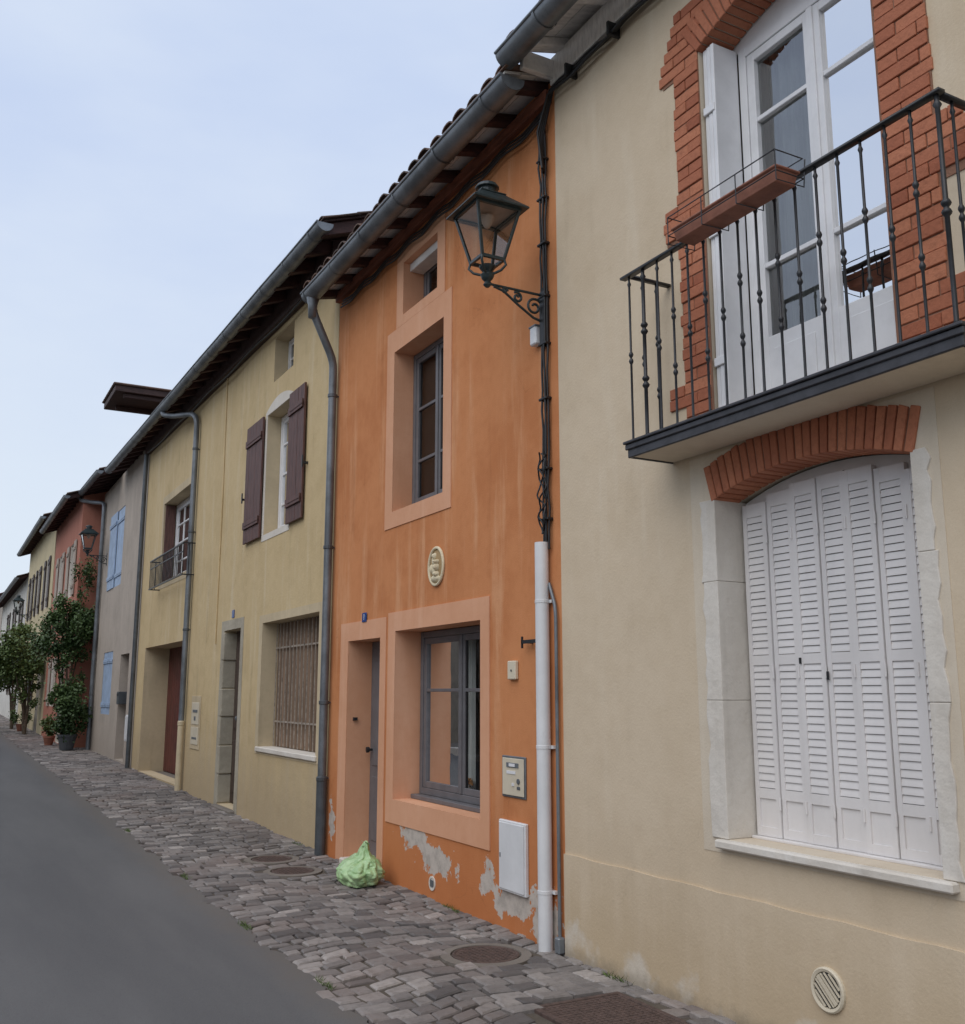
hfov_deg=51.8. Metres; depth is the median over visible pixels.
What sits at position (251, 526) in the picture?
shutter
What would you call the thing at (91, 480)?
gutter
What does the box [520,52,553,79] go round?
eave end board
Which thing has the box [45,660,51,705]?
shutter
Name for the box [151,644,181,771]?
garage reveal
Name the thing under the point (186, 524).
balcony window
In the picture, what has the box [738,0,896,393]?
french window
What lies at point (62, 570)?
shutter
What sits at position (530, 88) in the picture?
roof rafters
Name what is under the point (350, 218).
roof boards
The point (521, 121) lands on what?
wall plate
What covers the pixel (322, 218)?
roof tiles
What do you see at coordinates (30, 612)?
shutter
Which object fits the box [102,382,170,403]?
dormer tiles
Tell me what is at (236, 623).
door stone frame
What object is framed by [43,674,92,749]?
potted laurel bush
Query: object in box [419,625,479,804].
window
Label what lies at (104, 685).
blue shutter
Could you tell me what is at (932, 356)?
balcony
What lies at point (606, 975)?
weed tuft
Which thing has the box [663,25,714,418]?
quoin mortar
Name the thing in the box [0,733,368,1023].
asphalt road
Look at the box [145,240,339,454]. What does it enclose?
wall plate
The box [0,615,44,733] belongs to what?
street tree
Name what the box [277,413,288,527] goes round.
shuttered window
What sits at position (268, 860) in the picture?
manhole cover
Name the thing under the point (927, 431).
render band
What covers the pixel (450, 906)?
weed tuft
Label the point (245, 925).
weed tuft
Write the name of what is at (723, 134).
folded white shutters
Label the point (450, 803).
window sill
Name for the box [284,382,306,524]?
shutter
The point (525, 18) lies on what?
gutter bead
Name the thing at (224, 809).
door step
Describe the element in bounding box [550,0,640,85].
wall plate moulding
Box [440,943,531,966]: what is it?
manhole cover
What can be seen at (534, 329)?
junction box
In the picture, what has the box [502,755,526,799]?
gas meter panel
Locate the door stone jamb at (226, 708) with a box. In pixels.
[216,633,236,802]
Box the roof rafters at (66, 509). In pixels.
[43,487,111,533]
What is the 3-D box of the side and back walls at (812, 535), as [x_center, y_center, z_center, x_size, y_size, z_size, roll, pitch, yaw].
[6.378,-1.168,4.617,7.650,7.750,9.490,6,-12,-28]
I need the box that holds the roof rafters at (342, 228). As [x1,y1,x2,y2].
[111,219,363,471]
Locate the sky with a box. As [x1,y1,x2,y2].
[0,0,555,592]
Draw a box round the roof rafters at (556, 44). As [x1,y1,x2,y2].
[532,0,607,51]
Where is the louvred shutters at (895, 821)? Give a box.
[742,454,942,870]
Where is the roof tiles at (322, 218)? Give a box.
[318,211,371,221]
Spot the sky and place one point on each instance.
(160, 160)
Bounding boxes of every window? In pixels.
[173,496,189,576]
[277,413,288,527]
[288,338,293,368]
[412,336,443,503]
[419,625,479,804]
[424,263,436,296]
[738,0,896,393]
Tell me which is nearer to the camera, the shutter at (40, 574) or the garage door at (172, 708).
the garage door at (172, 708)
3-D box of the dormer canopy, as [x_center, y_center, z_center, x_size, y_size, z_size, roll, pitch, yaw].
[-7.549,-2.474,23.185,2.200,0.240,1.700,6,-12,-28]
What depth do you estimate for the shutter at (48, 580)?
33.02 m
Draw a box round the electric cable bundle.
[340,0,647,549]
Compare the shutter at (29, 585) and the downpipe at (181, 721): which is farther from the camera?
the shutter at (29, 585)
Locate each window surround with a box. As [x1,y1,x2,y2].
[384,286,452,530]
[385,596,489,850]
[396,210,445,328]
[870,0,964,342]
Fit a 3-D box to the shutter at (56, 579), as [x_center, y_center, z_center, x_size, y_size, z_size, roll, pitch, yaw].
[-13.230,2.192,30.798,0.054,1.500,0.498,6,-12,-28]
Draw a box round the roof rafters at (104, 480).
[82,468,127,496]
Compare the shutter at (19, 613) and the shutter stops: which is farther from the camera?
the shutter at (19, 613)
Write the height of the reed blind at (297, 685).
1.505 m
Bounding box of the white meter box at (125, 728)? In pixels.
[124,715,127,740]
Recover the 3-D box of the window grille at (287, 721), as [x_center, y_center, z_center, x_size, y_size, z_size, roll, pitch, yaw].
[-2.106,1.996,11.556,0.019,1.505,2.110,6,-12,-28]
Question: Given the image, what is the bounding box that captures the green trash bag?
[336,840,384,887]
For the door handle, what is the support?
attached to the front door at (374, 745)
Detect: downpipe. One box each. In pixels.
[79,497,105,749]
[125,454,148,767]
[160,411,199,790]
[306,296,338,855]
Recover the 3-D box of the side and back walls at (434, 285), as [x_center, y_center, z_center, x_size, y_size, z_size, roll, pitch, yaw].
[3.051,0.142,10.569,7.650,7.300,4.350,6,-12,-28]
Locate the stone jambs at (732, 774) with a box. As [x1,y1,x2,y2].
[699,447,964,882]
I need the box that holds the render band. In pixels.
[689,386,964,901]
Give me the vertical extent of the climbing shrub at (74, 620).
4.969 m
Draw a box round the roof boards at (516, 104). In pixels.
[329,71,549,289]
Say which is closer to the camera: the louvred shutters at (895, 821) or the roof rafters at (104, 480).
the louvred shutters at (895, 821)
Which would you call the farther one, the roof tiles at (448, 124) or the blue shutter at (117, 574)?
the blue shutter at (117, 574)
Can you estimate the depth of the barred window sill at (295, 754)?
11.24 m
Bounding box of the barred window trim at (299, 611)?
[254,601,322,764]
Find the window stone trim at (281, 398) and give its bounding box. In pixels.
[261,390,292,541]
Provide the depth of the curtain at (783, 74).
5.55 m
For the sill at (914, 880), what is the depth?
4.32 m
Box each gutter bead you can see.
[104,220,317,469]
[300,72,501,294]
[494,0,542,54]
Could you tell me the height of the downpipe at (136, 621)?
6.380 m
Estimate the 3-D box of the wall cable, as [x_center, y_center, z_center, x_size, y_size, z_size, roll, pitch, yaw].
[-4.248,-0.021,15.423,0.115,4.157,10.801,6,-12,-28]
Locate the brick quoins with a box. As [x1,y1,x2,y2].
[659,0,964,417]
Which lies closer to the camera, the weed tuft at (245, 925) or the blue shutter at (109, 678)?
the weed tuft at (245, 925)
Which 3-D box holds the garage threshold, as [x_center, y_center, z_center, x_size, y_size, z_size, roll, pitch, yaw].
[-5.506,4.749,17.477,0.560,0.105,3.630,6,-12,-28]
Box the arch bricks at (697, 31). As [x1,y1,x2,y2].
[681,0,774,53]
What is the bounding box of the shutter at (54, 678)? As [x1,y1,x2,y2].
[51,658,56,706]
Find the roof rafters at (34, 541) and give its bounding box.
[20,515,49,556]
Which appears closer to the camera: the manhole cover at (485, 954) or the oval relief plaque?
the manhole cover at (485, 954)
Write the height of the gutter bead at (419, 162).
0.066 m
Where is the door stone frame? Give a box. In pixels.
[213,617,243,813]
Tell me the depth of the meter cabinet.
15.16 m
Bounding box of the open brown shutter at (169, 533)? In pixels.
[162,505,175,581]
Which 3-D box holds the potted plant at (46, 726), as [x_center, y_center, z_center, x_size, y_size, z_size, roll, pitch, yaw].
[-11.493,5.777,26.417,0.537,0.826,0.515,9,-14,-42]
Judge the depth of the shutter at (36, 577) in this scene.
37.14 m
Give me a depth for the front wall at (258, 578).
13.57 m
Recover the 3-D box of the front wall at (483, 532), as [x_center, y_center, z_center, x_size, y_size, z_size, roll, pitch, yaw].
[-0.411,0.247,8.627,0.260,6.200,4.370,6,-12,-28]
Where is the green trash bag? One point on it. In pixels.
(361, 867)
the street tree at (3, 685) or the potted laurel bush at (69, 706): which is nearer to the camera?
the potted laurel bush at (69, 706)
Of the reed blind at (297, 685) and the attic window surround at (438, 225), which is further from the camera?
the reed blind at (297, 685)
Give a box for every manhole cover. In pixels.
[244,855,298,865]
[263,866,321,877]
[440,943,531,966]
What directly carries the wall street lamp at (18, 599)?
attached to the front wall at (44, 549)
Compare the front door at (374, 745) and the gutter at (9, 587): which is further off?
the gutter at (9, 587)
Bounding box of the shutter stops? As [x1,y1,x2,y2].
[241,455,307,503]
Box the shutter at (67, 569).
[63,546,69,599]
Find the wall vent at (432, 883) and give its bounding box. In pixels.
[429,876,435,890]
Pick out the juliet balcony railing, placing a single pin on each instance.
(156, 565)
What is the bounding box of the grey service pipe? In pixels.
[548,583,564,954]
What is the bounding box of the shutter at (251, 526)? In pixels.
[242,417,264,544]
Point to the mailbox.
(121, 697)
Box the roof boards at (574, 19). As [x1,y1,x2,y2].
[530,3,602,52]
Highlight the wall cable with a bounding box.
[148,299,302,643]
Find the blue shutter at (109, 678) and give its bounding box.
[105,651,112,714]
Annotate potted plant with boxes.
[8,709,32,730]
[39,714,56,744]
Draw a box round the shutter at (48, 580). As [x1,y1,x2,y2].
[45,555,50,606]
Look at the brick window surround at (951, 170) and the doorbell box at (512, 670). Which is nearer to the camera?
the brick window surround at (951, 170)
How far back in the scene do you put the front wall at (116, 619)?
22.40 m
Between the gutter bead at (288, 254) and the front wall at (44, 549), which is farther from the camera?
the front wall at (44, 549)
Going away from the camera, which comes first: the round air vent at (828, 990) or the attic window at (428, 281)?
the round air vent at (828, 990)
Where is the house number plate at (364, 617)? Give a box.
[362,612,366,621]
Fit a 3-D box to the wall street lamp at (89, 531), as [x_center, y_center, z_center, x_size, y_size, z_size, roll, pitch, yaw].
[-9.752,0.826,24.895,0.686,0.997,0.432,6,-12,-28]
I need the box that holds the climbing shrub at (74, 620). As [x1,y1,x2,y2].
[24,555,97,687]
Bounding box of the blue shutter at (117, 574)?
[114,505,125,586]
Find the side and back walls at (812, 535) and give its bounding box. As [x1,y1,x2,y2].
[737,63,922,796]
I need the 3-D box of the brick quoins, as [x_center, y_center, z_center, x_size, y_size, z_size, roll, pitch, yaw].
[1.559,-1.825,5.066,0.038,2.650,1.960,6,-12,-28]
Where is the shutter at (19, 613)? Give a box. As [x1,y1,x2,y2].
[17,602,20,626]
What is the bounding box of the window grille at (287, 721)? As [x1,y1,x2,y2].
[273,616,318,751]
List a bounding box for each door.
[163,647,181,773]
[229,631,240,802]
[368,641,379,856]
[499,821,523,894]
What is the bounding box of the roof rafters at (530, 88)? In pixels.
[320,80,549,299]
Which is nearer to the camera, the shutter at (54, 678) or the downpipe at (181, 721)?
the downpipe at (181, 721)
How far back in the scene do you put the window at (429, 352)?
9.21 m
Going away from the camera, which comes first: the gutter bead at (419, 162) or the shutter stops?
the gutter bead at (419, 162)
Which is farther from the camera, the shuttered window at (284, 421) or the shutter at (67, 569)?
the shutter at (67, 569)
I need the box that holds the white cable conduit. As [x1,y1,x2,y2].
[535,542,557,951]
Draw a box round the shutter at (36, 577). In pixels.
[33,570,37,616]
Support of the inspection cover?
in the cobblestone sidewalk
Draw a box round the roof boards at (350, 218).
[279,215,365,356]
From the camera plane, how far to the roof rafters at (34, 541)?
37.61 m
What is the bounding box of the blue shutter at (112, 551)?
[106,511,118,591]
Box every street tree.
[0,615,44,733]
[0,641,27,728]
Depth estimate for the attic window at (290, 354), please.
13.13 m
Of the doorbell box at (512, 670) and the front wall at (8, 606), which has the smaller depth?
the doorbell box at (512, 670)
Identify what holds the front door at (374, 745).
attached to the front wall at (483, 532)
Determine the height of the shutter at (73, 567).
1.500 m
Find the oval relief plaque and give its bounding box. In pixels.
[428,546,444,585]
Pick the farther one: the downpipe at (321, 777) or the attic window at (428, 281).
the downpipe at (321, 777)
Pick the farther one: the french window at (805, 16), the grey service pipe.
the grey service pipe
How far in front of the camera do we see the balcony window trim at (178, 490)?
18.11 m
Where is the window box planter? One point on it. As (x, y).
(770, 183)
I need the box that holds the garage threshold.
[155,771,174,788]
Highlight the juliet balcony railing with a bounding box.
[148,542,195,590]
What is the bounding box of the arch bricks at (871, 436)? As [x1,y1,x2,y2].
[703,404,920,502]
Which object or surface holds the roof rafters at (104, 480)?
on the front wall at (116, 619)
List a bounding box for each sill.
[254,746,315,761]
[411,793,479,812]
[715,839,959,894]
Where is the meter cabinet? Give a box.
[189,696,201,749]
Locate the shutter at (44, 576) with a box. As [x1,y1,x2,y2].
[41,561,46,610]
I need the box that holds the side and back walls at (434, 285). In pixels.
[426,282,479,789]
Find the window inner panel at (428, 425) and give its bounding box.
[421,355,435,496]
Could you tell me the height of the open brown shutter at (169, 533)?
1.460 m
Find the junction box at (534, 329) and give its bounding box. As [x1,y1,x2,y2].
[529,324,539,346]
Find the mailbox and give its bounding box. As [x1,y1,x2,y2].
[116,692,126,703]
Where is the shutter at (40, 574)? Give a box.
[36,566,41,613]
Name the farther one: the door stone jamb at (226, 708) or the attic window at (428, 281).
the door stone jamb at (226, 708)
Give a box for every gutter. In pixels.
[0,577,18,601]
[17,516,45,556]
[40,495,69,533]
[77,470,103,498]
[105,221,333,473]
[301,73,524,303]
[495,0,577,69]
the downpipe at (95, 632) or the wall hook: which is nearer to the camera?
the wall hook
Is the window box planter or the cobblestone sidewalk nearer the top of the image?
the window box planter
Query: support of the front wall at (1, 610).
on the ground
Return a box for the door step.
[210,804,233,813]
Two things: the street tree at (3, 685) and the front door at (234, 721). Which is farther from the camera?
the street tree at (3, 685)
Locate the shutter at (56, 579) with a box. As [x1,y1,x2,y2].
[53,558,58,607]
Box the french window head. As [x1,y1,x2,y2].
[732,0,804,62]
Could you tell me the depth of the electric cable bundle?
7.04 m
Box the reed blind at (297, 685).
[275,616,318,751]
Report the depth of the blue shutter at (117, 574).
23.37 m
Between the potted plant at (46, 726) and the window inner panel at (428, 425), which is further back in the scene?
the potted plant at (46, 726)
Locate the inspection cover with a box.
[534,991,689,1023]
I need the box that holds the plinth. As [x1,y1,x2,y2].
[564,854,964,1023]
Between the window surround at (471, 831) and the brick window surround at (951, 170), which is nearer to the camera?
the brick window surround at (951, 170)
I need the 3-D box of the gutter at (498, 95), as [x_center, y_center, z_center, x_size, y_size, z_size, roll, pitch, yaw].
[-0.835,-2.670,8.928,0.208,0.153,4.380,6,-12,-28]
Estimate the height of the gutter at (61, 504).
0.088 m
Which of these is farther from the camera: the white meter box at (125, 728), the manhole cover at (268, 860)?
the white meter box at (125, 728)
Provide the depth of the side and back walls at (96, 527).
26.30 m
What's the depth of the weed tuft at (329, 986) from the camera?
5.52 m
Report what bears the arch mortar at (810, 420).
attached to the front wall at (632, 776)
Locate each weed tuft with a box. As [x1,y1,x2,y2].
[238,919,253,929]
[314,973,335,989]
[442,902,459,912]
[602,969,628,985]
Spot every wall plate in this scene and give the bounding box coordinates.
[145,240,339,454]
[336,89,551,303]
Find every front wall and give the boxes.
[0,577,28,722]
[0,607,2,634]
[17,531,56,734]
[41,494,93,747]
[90,450,149,767]
[131,299,339,847]
[325,83,564,953]
[554,0,964,951]
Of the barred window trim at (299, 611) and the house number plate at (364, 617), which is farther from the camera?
the barred window trim at (299, 611)
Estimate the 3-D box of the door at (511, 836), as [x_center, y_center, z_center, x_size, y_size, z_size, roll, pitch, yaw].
[0.195,2.353,6.769,0.006,0.440,0.330,6,-12,-28]
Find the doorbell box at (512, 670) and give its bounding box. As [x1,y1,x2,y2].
[508,661,517,679]
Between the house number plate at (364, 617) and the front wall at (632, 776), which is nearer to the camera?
the front wall at (632, 776)
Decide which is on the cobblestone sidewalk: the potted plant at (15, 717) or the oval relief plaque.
the potted plant at (15, 717)
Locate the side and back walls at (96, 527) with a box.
[76,491,107,747]
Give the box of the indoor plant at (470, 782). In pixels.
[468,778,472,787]
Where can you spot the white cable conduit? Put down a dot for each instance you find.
(545, 890)
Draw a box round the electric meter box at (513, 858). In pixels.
[499,818,528,897]
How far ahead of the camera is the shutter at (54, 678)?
28.84 m
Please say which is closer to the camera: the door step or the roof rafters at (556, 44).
the roof rafters at (556, 44)
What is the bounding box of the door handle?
[353,717,372,752]
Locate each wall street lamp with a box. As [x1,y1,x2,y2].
[12,595,29,619]
[79,525,106,564]
[446,180,542,321]
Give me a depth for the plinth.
4.84 m
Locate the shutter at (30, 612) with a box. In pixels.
[29,574,34,618]
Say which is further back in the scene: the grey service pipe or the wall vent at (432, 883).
the wall vent at (432, 883)
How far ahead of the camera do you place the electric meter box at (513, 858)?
6.73 m
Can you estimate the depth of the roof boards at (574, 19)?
6.89 m
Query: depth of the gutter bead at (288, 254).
13.27 m
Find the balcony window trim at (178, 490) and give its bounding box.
[158,476,190,589]
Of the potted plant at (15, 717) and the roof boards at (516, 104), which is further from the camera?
the potted plant at (15, 717)
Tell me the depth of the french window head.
5.59 m
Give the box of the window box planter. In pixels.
[667,148,804,250]
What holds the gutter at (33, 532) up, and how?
attached to the roof
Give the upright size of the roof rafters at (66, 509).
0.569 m
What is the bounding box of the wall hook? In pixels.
[521,637,535,647]
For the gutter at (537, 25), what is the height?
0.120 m
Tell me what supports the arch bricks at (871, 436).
on the front wall at (632, 776)
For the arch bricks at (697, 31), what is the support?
attached to the front wall at (632, 776)
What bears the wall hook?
attached to the front wall at (483, 532)
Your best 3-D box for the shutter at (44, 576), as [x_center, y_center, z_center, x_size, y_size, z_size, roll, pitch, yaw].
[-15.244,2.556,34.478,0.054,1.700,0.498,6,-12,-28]
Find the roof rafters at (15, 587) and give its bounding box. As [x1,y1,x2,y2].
[0,574,28,607]
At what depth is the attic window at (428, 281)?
9.43 m
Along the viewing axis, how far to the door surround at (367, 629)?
9.58 m
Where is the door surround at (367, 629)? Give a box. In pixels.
[335,617,386,863]
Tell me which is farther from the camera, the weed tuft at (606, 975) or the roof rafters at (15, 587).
the roof rafters at (15, 587)
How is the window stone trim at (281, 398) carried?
attached to the front wall at (258, 578)
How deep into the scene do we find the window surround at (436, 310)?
8.76 m
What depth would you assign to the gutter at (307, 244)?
13.19 m
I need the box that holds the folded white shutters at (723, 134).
[703,43,753,407]
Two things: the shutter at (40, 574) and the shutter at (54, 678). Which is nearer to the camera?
the shutter at (54, 678)
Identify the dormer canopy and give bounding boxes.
[104,385,169,414]
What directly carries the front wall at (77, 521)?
on the ground
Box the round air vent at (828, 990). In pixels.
[811,966,845,1013]
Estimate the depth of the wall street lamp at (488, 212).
6.92 m
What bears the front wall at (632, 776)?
on the ground
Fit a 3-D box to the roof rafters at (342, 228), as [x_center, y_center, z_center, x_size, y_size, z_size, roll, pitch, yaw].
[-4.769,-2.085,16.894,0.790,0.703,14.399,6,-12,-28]
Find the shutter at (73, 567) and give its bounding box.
[70,539,76,595]
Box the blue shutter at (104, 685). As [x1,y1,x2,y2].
[100,652,108,713]
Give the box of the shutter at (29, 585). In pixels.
[26,578,30,621]
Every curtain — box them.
[468,640,477,789]
[760,31,820,333]
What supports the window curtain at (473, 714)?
hanging from the side and back walls at (434, 285)
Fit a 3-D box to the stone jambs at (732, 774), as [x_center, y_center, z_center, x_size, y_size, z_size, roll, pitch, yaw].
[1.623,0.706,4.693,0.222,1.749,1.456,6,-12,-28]
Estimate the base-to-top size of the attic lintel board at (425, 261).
0.078 m
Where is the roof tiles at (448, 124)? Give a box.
[301,64,526,291]
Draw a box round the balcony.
[620,87,964,463]
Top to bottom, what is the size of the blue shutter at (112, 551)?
1.850 m
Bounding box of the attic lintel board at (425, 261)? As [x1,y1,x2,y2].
[410,241,436,273]
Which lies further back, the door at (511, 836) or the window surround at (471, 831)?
the window surround at (471, 831)
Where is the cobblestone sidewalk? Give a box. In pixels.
[0,714,736,1023]
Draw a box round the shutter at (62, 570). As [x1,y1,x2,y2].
[60,552,64,593]
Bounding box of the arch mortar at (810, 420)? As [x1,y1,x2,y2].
[694,0,909,497]

